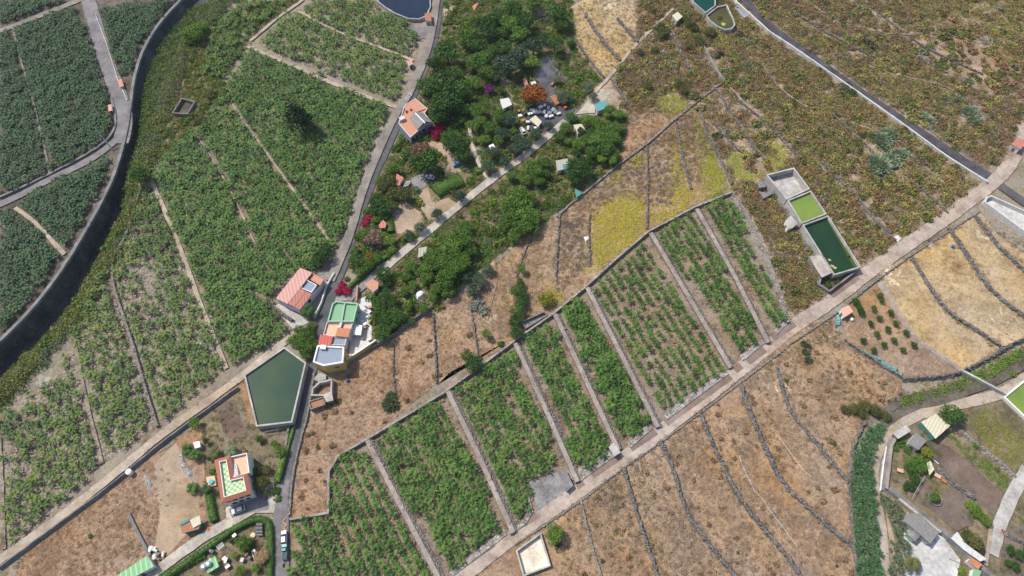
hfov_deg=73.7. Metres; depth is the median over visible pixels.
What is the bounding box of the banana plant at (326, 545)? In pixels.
[320,538,333,550]
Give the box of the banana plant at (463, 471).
[458,466,468,478]
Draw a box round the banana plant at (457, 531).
[451,526,461,537]
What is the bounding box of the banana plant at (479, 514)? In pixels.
[473,510,485,520]
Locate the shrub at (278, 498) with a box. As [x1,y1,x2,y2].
[273,495,281,502]
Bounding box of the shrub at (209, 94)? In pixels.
[205,89,216,98]
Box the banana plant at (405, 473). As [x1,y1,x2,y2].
[400,470,408,477]
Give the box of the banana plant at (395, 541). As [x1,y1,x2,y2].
[390,536,399,547]
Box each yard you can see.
[226,482,276,524]
[229,490,268,517]
[275,304,308,328]
[307,269,328,318]
[334,283,357,300]
[349,297,371,355]
[408,24,428,38]
[411,173,425,188]
[499,77,524,121]
[526,104,553,131]
[528,472,565,510]
[535,60,574,125]
[577,89,609,113]
[763,181,813,253]
[903,512,959,575]
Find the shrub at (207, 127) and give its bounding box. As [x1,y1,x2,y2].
[199,123,210,131]
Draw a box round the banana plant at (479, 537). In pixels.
[475,532,485,543]
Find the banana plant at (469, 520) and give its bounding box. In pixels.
[465,514,474,525]
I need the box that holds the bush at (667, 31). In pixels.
[659,26,670,35]
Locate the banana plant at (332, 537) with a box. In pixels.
[329,532,338,543]
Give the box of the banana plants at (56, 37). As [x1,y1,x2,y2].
[0,0,170,331]
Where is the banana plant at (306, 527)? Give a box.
[302,522,311,530]
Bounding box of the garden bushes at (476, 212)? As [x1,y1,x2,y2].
[352,0,622,309]
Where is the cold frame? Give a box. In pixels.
[256,522,263,535]
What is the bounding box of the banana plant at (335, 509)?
[330,506,340,514]
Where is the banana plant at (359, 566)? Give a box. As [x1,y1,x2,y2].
[354,559,365,570]
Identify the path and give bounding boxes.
[0,0,81,31]
[0,138,119,206]
[0,436,5,549]
[11,26,50,172]
[14,206,65,254]
[72,340,103,463]
[149,180,227,368]
[196,135,254,242]
[231,103,329,239]
[247,45,395,107]
[250,0,303,40]
[297,10,413,60]
[347,261,386,300]
[383,119,566,272]
[468,127,493,183]
[591,8,673,94]
[710,47,799,137]
[759,59,934,174]
[808,0,991,46]
[854,52,996,125]
[881,437,892,490]
[884,495,902,575]
[983,525,993,565]
[985,465,1023,557]
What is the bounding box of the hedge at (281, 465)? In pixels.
[273,448,289,482]
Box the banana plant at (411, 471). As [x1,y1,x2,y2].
[407,465,418,475]
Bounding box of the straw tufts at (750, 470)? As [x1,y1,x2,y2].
[568,335,902,575]
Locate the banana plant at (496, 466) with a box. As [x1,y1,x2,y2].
[492,462,501,471]
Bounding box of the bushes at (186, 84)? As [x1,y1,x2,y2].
[143,10,225,156]
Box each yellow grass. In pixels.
[544,133,699,307]
[546,135,692,306]
[570,111,723,275]
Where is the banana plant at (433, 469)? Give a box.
[430,466,436,473]
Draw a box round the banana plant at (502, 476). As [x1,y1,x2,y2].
[497,470,508,483]
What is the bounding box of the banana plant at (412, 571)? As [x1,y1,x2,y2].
[407,566,416,575]
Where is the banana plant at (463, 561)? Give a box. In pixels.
[458,556,467,565]
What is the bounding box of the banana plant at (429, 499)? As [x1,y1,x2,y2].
[424,496,434,504]
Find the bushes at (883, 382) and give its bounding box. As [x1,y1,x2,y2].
[302,303,887,575]
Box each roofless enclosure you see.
[172,98,196,116]
[817,270,857,293]
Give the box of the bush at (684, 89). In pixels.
[679,85,688,93]
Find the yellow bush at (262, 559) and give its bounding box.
[253,549,269,564]
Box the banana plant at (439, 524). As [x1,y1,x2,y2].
[434,517,445,529]
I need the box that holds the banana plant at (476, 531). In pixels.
[470,527,480,536]
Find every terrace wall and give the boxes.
[289,192,732,521]
[365,439,445,575]
[446,390,517,534]
[513,342,582,482]
[553,313,623,449]
[580,498,602,575]
[585,287,662,428]
[648,232,733,368]
[694,208,770,343]
[729,193,790,323]
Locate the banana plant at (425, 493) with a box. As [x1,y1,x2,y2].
[421,489,430,498]
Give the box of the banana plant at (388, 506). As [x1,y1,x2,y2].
[385,502,392,510]
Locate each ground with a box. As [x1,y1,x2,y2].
[0,0,1023,575]
[115,236,136,281]
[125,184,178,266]
[155,443,199,554]
[165,518,272,575]
[200,384,286,529]
[354,0,600,258]
[364,115,628,337]
[390,201,425,233]
[419,188,455,220]
[444,4,458,17]
[469,133,481,160]
[480,251,498,318]
[587,0,1023,318]
[844,285,955,376]
[883,399,1023,575]
[902,469,975,532]
[999,525,1023,575]
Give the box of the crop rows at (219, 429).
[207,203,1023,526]
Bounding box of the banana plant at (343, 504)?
[339,499,347,508]
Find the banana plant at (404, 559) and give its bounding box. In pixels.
[400,555,408,563]
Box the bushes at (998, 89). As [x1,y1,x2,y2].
[617,0,1023,248]
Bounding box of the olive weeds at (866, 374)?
[562,324,902,575]
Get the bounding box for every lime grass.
[656,92,788,200]
[657,90,786,179]
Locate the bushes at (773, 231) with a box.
[741,179,893,307]
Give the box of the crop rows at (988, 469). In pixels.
[945,432,1009,488]
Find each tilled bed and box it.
[218,399,245,439]
[933,441,1002,511]
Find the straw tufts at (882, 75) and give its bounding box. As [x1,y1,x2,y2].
[634,2,1022,262]
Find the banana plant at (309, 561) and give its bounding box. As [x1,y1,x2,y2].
[305,558,314,565]
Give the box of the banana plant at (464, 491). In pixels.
[461,489,468,497]
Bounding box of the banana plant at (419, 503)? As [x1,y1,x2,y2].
[415,498,424,508]
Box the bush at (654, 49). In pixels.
[651,46,658,51]
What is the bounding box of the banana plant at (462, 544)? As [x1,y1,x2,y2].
[458,541,468,549]
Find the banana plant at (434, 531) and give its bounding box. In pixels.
[431,527,442,537]
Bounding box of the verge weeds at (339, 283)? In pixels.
[3,11,1017,575]
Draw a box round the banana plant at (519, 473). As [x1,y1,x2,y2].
[514,468,526,479]
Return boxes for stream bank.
[877,352,1023,427]
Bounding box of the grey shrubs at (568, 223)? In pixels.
[552,111,815,314]
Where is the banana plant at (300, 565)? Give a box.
[297,560,305,572]
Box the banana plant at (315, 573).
[311,569,320,575]
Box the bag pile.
[894,235,901,241]
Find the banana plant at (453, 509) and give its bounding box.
[449,504,458,515]
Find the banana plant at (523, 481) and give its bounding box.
[519,478,527,485]
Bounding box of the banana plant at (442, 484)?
[437,480,448,491]
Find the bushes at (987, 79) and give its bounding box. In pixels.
[617,0,1023,307]
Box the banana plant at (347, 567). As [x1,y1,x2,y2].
[344,564,354,572]
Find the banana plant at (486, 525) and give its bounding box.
[478,521,490,533]
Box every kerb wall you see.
[514,348,785,545]
[787,210,980,347]
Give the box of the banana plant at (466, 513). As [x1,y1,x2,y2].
[463,509,471,517]
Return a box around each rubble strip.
[449,529,506,575]
[517,489,532,529]
[567,451,612,481]
[626,424,652,446]
[662,370,728,418]
[739,339,764,359]
[774,320,787,333]
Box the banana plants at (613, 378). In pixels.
[337,197,786,470]
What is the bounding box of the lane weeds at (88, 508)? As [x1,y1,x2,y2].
[14,425,195,567]
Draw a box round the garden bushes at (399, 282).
[373,0,626,331]
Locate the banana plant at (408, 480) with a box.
[403,475,415,485]
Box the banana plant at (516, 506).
[509,501,522,513]
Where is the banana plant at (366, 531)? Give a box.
[363,528,370,534]
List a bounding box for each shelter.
[529,115,541,126]
[575,189,582,197]
[925,461,934,476]
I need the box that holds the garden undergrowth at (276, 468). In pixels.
[179,399,940,575]
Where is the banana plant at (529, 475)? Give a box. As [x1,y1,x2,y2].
[524,467,536,479]
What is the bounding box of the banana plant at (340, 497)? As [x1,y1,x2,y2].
[335,492,346,503]
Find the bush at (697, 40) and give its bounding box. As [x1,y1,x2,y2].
[692,34,704,44]
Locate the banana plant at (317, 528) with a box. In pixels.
[313,521,322,533]
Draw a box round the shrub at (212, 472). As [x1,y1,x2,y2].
[209,468,215,475]
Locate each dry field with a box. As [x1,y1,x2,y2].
[15,379,254,575]
[291,312,435,516]
[427,337,513,384]
[436,291,474,383]
[475,128,727,358]
[476,503,577,575]
[561,320,901,575]
[571,0,635,77]
[620,105,708,161]
[877,211,1023,368]
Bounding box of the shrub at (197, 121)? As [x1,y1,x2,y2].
[193,116,206,125]
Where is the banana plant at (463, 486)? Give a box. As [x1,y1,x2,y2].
[459,483,466,489]
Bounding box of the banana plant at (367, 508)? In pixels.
[363,502,370,511]
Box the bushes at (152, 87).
[15,2,210,376]
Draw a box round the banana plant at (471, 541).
[468,536,476,546]
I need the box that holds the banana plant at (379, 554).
[375,550,383,559]
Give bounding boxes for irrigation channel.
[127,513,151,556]
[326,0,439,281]
[700,42,724,79]
[728,86,752,112]
[878,281,961,370]
[959,369,1006,395]
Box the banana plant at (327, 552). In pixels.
[324,547,334,558]
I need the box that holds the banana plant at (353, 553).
[349,548,359,558]
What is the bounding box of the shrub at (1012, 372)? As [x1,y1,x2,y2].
[1009,370,1016,376]
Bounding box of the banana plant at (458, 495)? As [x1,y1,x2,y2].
[452,489,462,501]
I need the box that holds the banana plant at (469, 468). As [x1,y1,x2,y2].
[467,463,480,473]
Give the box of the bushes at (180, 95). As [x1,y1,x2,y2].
[148,17,214,176]
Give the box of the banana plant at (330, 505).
[325,499,336,511]
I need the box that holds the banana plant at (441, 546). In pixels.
[435,539,447,551]
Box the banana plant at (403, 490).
[397,487,407,498]
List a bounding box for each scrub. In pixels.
[0,0,236,384]
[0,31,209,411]
[2,7,221,403]
[15,292,480,575]
[38,302,469,572]
[120,3,212,210]
[207,0,247,36]
[473,0,666,357]
[476,0,668,355]
[561,394,881,575]
[575,352,796,510]
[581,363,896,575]
[613,0,1023,310]
[618,0,1022,310]
[618,13,715,158]
[742,129,846,312]
[785,220,1023,392]
[842,219,1022,372]
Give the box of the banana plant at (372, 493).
[369,491,377,498]
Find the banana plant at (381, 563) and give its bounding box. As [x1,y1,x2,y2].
[375,557,387,568]
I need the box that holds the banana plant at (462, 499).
[455,497,466,507]
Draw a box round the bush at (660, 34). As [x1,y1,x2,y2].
[657,29,665,38]
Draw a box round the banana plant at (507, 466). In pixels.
[502,463,510,470]
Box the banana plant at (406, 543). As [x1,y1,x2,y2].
[403,535,411,547]
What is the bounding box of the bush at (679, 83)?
[674,79,684,87]
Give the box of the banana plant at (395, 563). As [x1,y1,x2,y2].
[390,560,398,567]
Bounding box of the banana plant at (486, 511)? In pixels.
[483,505,492,518]
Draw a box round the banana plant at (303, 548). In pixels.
[301,543,310,551]
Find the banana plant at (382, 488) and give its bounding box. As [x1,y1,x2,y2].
[376,485,385,493]
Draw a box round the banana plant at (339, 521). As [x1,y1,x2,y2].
[336,519,342,525]
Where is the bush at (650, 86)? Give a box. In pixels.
[643,81,652,89]
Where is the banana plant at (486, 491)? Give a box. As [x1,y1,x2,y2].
[482,488,491,494]
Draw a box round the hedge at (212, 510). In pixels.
[204,491,218,523]
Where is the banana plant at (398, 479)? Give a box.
[393,474,403,484]
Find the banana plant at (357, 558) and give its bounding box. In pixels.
[353,556,362,564]
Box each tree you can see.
[128,164,148,182]
[180,24,202,41]
[180,36,194,43]
[182,443,194,458]
[186,482,199,495]
[188,417,198,427]
[189,449,201,461]
[192,22,207,30]
[201,483,212,494]
[208,445,223,459]
[224,445,237,456]
[231,551,237,558]
[233,565,245,575]
[235,534,251,550]
[251,563,259,572]
[252,466,261,477]
[252,475,270,491]
[254,435,262,442]
[261,465,271,473]
[261,490,268,497]
[269,440,278,446]
[274,445,285,457]
[285,336,295,346]
[290,332,307,349]
[294,325,303,332]
[298,347,311,359]
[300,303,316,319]
[300,324,314,339]
[300,335,317,353]
[308,322,315,329]
[310,258,324,266]
[312,245,330,261]
[321,242,330,250]
[348,252,365,266]
[349,245,359,254]
[354,265,364,276]
[356,229,368,238]
[361,257,373,271]
[363,229,382,244]
[368,193,383,208]
[368,205,380,213]
[370,252,380,263]
[371,215,380,222]
[371,296,383,306]
[372,302,386,315]
[372,315,379,320]
[373,323,391,342]
[374,266,390,281]
[375,176,380,183]
[375,183,389,191]
[377,311,390,326]
[378,201,392,215]
[378,287,391,301]
[379,174,396,187]
[379,212,389,219]
[381,235,394,244]
[382,278,391,286]
[386,163,401,174]
[386,186,396,199]
[386,295,397,306]
[387,306,406,322]
[387,320,397,328]
[388,200,398,210]
[388,245,396,252]
[392,185,412,201]
[399,284,408,295]
[400,272,410,280]
[403,302,412,310]
[404,261,416,271]
[405,230,412,236]
[407,235,414,241]
[407,317,414,323]
[408,153,416,164]
[408,280,417,289]
[409,140,430,155]
[409,147,441,173]
[414,222,426,232]
[414,266,424,276]
[415,77,433,91]
[419,271,433,283]
[419,304,427,313]
[421,262,438,272]
[422,247,442,266]
[423,69,456,95]
[425,57,442,70]
[427,107,447,123]
[428,293,437,302]
[429,88,463,114]
[429,283,444,293]
[430,208,443,218]
[432,40,458,62]
[433,252,452,269]
[434,266,456,287]
[440,127,460,144]
[441,237,464,255]
[441,286,454,297]
[442,136,467,152]
[445,65,462,77]
[446,77,471,98]
[446,229,457,240]
[446,257,466,274]
[449,227,473,246]
[452,146,470,160]
[453,190,467,201]
[455,251,471,269]
[456,30,473,46]
[457,115,466,123]
[457,220,472,230]
[458,103,469,114]
[460,350,473,360]
[461,242,478,255]
[461,271,472,280]
[463,75,480,88]
[464,90,474,101]
[464,119,478,131]
[464,354,482,373]
[465,56,479,70]
[466,27,479,37]
[466,284,479,297]
[467,37,487,51]
[469,101,485,116]
[471,136,477,142]
[471,272,487,288]
[472,15,493,32]
[472,50,492,65]
[474,115,487,124]
[477,64,496,79]
[477,134,489,143]
[480,24,498,41]
[481,159,495,171]
[481,264,493,274]
[481,329,490,337]
[483,122,493,132]
[484,84,494,94]
[487,6,504,22]
[487,43,498,55]
[487,146,501,157]
[490,73,501,82]
[493,52,523,76]
[493,110,503,121]
[493,133,504,143]
[494,127,509,138]
[496,37,512,51]
[497,25,507,37]
[497,86,505,93]
[498,196,517,212]
[498,218,509,230]
[499,154,508,165]
[500,15,518,32]
[501,0,522,16]
[501,111,515,126]
[502,209,521,227]
[505,170,517,179]
[505,185,531,207]
[506,143,522,154]
[507,228,521,241]
[508,126,517,133]
[508,315,520,329]
[508,326,524,339]
[509,26,530,42]
[509,44,529,60]
[509,283,526,296]
[509,303,524,318]
[510,133,521,145]
[512,216,534,235]
[514,295,526,305]
[516,10,534,29]
[516,200,534,220]
[516,278,524,286]
[517,56,530,67]
[517,136,531,149]
[517,264,525,272]
[518,172,530,184]
[519,83,548,104]
[521,36,544,54]
[523,55,539,69]
[523,99,536,105]
[523,160,542,179]
[524,208,540,224]
[526,0,543,10]
[527,190,536,201]
[529,127,542,140]
[529,225,539,235]
[531,8,546,22]
[532,176,545,185]
[536,156,551,167]
[538,32,548,40]
[541,168,550,177]
[543,121,553,128]
[544,522,563,546]
[545,2,567,21]
[546,37,564,53]
[552,76,561,82]
[553,17,570,29]
[553,131,565,140]
[555,90,569,103]
[558,121,572,132]
[563,137,573,144]
[564,112,577,121]
[564,168,580,183]
[566,40,574,46]
[566,159,588,176]
[567,92,574,102]
[572,138,584,150]
[572,147,580,156]
[577,126,585,134]
[579,114,593,125]
[580,155,592,163]
[581,82,591,89]
[581,134,590,143]
[581,163,593,175]
[585,146,598,157]
[586,127,594,134]
[587,131,606,145]
[589,92,597,99]
[589,118,603,127]
[594,123,610,135]
[596,141,614,155]
[596,155,607,163]
[602,130,620,144]
[603,105,615,113]
[604,120,611,126]
[607,147,618,158]
[608,156,617,164]
[609,122,623,132]
[611,109,625,118]
[840,404,850,414]
[848,402,860,413]
[857,409,867,417]
[858,399,870,412]
[869,404,882,417]
[870,347,877,352]
[876,292,883,297]
[880,410,892,421]
[884,326,891,331]
[902,555,920,572]
[903,463,911,470]
[904,455,916,465]
[904,480,915,489]
[907,470,919,481]
[908,465,917,472]
[911,454,925,463]
[916,463,927,473]
[920,446,933,457]
[920,458,931,468]
[929,491,940,500]
[937,404,964,424]
[960,527,972,543]
[966,501,977,511]
[968,532,983,550]
[972,505,982,517]
[976,543,984,553]
[978,510,988,522]
[983,518,992,526]
[1004,544,1015,554]
[1004,558,1011,566]
[1011,561,1020,571]
[1014,549,1023,559]
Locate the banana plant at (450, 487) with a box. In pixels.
[444,477,457,491]
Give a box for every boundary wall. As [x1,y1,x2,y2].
[275,426,290,482]
[288,372,314,514]
[313,272,334,318]
[346,339,376,361]
[356,285,358,302]
[734,0,987,182]
[818,52,990,173]
[879,446,886,490]
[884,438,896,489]
[886,487,994,575]
[897,498,941,533]
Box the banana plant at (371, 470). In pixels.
[366,466,375,475]
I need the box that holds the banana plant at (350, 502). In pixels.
[346,498,355,506]
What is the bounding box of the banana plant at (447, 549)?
[439,547,451,555]
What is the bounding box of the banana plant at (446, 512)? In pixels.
[440,509,451,519]
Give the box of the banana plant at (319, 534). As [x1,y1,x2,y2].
[316,528,326,538]
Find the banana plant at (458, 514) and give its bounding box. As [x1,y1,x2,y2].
[454,511,463,520]
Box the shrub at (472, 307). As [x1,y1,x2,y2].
[468,303,478,311]
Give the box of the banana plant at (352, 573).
[348,568,356,575]
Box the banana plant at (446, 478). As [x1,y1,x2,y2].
[442,474,454,482]
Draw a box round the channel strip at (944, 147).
[742,0,990,178]
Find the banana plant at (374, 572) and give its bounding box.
[369,567,379,575]
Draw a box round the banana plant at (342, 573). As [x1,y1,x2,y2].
[337,570,346,575]
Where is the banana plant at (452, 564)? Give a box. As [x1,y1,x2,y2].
[448,558,457,571]
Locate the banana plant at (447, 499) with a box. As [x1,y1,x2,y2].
[444,495,450,501]
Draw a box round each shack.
[180,515,203,533]
[556,159,567,173]
[574,124,584,136]
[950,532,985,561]
[964,557,981,568]
[969,569,980,575]
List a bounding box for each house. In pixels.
[206,453,256,505]
[276,268,325,314]
[313,345,347,372]
[318,335,348,349]
[323,322,353,341]
[327,301,360,324]
[398,98,432,143]
[608,443,620,456]
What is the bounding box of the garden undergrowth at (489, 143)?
[356,0,630,326]
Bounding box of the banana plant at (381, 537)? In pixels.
[376,532,387,542]
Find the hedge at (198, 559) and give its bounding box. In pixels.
[158,554,205,575]
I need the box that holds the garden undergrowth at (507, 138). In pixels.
[356,0,628,341]
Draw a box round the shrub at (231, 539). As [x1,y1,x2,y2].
[228,535,237,543]
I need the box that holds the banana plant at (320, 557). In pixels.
[315,551,324,563]
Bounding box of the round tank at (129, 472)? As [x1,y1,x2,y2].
[125,469,133,475]
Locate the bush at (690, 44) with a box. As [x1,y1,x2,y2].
[684,41,692,49]
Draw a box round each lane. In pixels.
[273,479,289,575]
[281,0,443,575]
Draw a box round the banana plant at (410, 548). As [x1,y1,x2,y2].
[407,544,414,552]
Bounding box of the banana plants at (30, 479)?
[0,0,419,543]
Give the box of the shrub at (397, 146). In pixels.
[391,142,400,152]
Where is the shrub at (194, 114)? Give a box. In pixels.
[187,111,197,120]
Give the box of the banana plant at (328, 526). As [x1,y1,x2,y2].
[324,520,335,531]
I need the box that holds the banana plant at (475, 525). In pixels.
[470,520,478,529]
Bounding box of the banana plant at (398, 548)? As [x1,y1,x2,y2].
[394,544,403,554]
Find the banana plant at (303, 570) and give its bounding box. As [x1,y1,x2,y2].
[299,566,307,575]
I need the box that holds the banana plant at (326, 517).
[324,515,331,522]
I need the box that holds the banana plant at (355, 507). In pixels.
[351,502,358,513]
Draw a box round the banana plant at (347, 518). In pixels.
[341,513,351,525]
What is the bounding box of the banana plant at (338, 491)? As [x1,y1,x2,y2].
[332,484,342,496]
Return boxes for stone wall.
[109,188,161,429]
[272,304,293,322]
[372,305,432,348]
[392,344,396,394]
[432,312,439,383]
[471,314,479,357]
[516,226,535,277]
[546,57,566,81]
[552,214,560,276]
[556,79,722,217]
[573,35,604,78]
[584,13,620,61]
[588,212,591,266]
[610,78,628,102]
[616,17,638,42]
[622,467,661,575]
[645,146,649,229]
[658,440,738,575]
[664,49,678,79]
[670,28,690,69]
[675,121,691,188]
[697,105,732,184]
[697,411,802,575]
[709,119,740,151]
[715,88,766,158]
[737,383,855,552]
[739,100,796,154]
[774,367,849,482]
[790,9,875,57]
[821,161,896,240]
[832,113,873,152]
[844,338,902,378]
[846,420,867,575]
[875,9,982,74]
[901,337,1023,383]
[907,175,948,212]
[910,256,1003,348]
[916,58,947,72]
[935,467,975,500]
[947,227,1023,319]
[956,428,1016,478]
[974,215,1023,272]
[1001,529,1023,544]
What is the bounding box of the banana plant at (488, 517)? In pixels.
[483,513,495,523]
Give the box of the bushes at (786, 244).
[742,176,887,300]
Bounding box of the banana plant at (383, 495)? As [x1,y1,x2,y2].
[379,491,387,500]
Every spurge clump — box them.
[738,37,749,45]
[740,60,751,67]
[747,40,757,47]
[865,151,883,168]
[867,163,882,175]
[868,156,894,175]
[871,132,894,148]
[877,166,892,176]
[878,140,893,152]
[879,127,898,141]
[881,151,903,168]
[892,147,910,161]
[917,111,929,121]
[923,117,936,127]
[940,94,950,101]
[953,95,965,106]
[962,104,981,118]
[964,77,974,83]
[964,114,983,125]
[989,131,997,138]
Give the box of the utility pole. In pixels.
[94,127,113,150]
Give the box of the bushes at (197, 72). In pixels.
[145,0,227,178]
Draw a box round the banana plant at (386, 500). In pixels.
[383,497,391,504]
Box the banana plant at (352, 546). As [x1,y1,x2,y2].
[346,542,357,551]
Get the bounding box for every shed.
[117,556,156,575]
[193,441,201,448]
[308,396,326,411]
[323,393,334,403]
[364,279,378,294]
[379,220,386,230]
[418,247,426,259]
[594,100,606,115]
[784,216,797,231]
[807,254,832,280]
[891,425,910,438]
[900,513,937,543]
[904,530,920,541]
[906,433,926,450]
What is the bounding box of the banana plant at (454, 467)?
[447,463,461,476]
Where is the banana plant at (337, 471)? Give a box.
[335,468,342,475]
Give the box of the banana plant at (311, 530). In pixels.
[307,527,314,534]
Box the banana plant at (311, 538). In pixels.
[306,533,315,544]
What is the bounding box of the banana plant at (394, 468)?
[389,465,398,473]
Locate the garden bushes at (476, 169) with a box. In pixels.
[369,0,620,329]
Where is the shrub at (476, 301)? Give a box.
[470,296,483,306]
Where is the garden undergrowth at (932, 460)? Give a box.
[893,433,1023,575]
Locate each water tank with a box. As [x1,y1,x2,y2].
[244,347,307,435]
[378,0,430,21]
[689,0,715,16]
[705,4,734,33]
[735,6,748,18]
[763,168,809,203]
[785,191,826,227]
[799,215,860,279]
[981,195,1023,235]
[1002,380,1023,419]
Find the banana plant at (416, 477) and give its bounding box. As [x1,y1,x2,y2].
[411,472,423,483]
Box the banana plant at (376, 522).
[371,519,381,528]
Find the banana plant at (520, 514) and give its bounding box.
[515,510,522,517]
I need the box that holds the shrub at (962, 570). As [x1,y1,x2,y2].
[957,566,966,575]
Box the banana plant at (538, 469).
[533,463,543,474]
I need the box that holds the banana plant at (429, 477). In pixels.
[425,474,433,482]
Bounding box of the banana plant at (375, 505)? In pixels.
[370,500,381,511]
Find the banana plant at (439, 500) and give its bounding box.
[436,495,444,505]
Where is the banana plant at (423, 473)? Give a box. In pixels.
[420,469,429,478]
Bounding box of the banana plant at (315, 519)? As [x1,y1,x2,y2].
[313,516,321,525]
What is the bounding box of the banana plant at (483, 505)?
[479,500,488,512]
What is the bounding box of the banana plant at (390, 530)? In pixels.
[385,526,395,534]
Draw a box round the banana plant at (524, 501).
[516,496,528,506]
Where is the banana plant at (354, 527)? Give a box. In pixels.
[350,523,360,533]
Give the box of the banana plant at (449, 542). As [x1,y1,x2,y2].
[445,537,454,546]
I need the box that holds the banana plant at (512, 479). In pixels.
[506,474,518,485]
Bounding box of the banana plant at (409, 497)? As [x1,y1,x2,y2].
[403,490,413,501]
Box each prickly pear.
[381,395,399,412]
[386,390,396,400]
[800,340,807,347]
[801,348,810,356]
[804,355,812,364]
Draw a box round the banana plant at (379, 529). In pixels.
[373,524,385,535]
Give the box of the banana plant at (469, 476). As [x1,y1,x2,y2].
[463,471,473,481]
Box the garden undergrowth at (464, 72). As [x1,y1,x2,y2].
[359,0,628,335]
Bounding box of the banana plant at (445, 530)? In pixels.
[438,524,450,536]
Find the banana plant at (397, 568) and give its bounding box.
[393,563,402,575]
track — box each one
[0,331,298,563]
[146,518,232,575]
[869,373,1023,575]
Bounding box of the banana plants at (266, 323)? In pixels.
[149,0,388,364]
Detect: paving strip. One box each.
[463,542,495,566]
[522,510,539,525]
[574,481,584,489]
[591,454,621,477]
[629,428,657,450]
[663,374,732,424]
[733,363,742,372]
[745,347,766,363]
[770,321,796,340]
[829,274,859,297]
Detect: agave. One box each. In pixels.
[840,81,852,87]
[862,39,875,47]
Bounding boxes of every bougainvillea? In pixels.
[334,288,342,294]
[338,280,345,287]
[340,286,352,295]
[361,220,368,226]
[363,214,371,220]
[428,126,437,134]
[431,130,439,138]
[434,122,445,132]
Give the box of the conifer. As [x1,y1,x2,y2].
[283,102,312,131]
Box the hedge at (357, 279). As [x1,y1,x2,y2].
[343,254,388,290]
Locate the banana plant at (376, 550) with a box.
[372,545,380,556]
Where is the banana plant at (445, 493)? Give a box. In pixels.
[441,489,452,498]
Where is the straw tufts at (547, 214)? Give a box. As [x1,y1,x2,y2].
[479,0,653,359]
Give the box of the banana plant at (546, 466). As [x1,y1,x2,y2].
[540,461,550,472]
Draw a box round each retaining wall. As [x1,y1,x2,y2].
[0,0,183,343]
[0,387,239,569]
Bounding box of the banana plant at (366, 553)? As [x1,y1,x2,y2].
[362,547,371,560]
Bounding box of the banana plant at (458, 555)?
[453,549,461,559]
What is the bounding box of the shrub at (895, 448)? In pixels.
[893,444,898,451]
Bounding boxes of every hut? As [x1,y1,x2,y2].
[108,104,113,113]
[396,173,403,186]
[406,60,412,68]
[425,12,430,25]
[671,12,682,25]
[756,181,765,189]
[760,191,772,200]
[838,305,852,319]
[1009,138,1023,152]
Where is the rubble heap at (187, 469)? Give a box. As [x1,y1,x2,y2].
[179,452,192,478]
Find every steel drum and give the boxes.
[200,563,206,570]
[205,561,211,566]
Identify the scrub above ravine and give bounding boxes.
[151,0,296,162]
[151,0,297,163]
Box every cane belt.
[850,421,886,575]
[878,492,912,575]
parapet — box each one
[0,98,116,198]
[82,10,105,89]
[95,14,127,100]
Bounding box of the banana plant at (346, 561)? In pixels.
[342,557,352,565]
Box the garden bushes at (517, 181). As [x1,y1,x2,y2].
[351,0,627,333]
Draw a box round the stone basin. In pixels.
[521,311,547,329]
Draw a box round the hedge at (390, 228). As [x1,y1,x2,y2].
[385,213,394,232]
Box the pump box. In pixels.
[118,79,124,87]
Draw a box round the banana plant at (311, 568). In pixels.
[305,563,316,572]
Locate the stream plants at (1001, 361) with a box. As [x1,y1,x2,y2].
[898,347,1023,408]
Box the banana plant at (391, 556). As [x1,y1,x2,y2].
[387,552,396,560]
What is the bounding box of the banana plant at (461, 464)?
[457,460,465,470]
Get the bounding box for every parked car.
[231,505,245,514]
[281,530,286,545]
[281,543,287,559]
[425,174,434,179]
[452,161,461,166]
[519,127,525,134]
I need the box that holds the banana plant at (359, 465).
[355,461,362,469]
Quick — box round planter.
[927,492,942,505]
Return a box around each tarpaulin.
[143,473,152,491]
[156,443,173,454]
[415,290,424,300]
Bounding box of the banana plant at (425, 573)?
[420,567,428,575]
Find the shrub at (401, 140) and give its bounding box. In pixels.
[398,137,405,144]
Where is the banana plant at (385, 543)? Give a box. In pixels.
[380,538,392,549]
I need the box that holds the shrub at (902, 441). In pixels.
[896,439,905,447]
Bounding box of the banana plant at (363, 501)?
[359,498,367,504]
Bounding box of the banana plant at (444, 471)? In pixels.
[439,467,449,477]
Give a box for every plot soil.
[0,0,177,336]
[0,274,155,553]
[116,237,222,422]
[155,51,387,366]
[257,0,418,101]
[289,197,783,575]
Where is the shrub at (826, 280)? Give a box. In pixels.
[822,277,830,284]
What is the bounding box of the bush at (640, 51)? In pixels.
[636,48,643,54]
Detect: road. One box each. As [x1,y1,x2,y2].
[81,0,131,142]
[452,125,1023,575]
[999,183,1023,205]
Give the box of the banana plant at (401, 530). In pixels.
[396,524,407,535]
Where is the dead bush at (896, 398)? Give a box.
[889,395,900,404]
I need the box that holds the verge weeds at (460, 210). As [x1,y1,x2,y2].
[0,0,1022,565]
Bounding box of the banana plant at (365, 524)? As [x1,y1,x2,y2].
[359,518,371,530]
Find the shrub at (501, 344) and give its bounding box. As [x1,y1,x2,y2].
[497,341,504,347]
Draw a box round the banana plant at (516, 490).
[511,483,520,495]
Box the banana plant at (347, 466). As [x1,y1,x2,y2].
[343,463,352,471]
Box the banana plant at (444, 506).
[439,500,449,513]
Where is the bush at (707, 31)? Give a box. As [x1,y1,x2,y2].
[703,27,716,35]
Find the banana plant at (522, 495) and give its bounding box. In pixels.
[515,491,526,498]
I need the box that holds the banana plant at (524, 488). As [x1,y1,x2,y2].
[521,483,531,490]

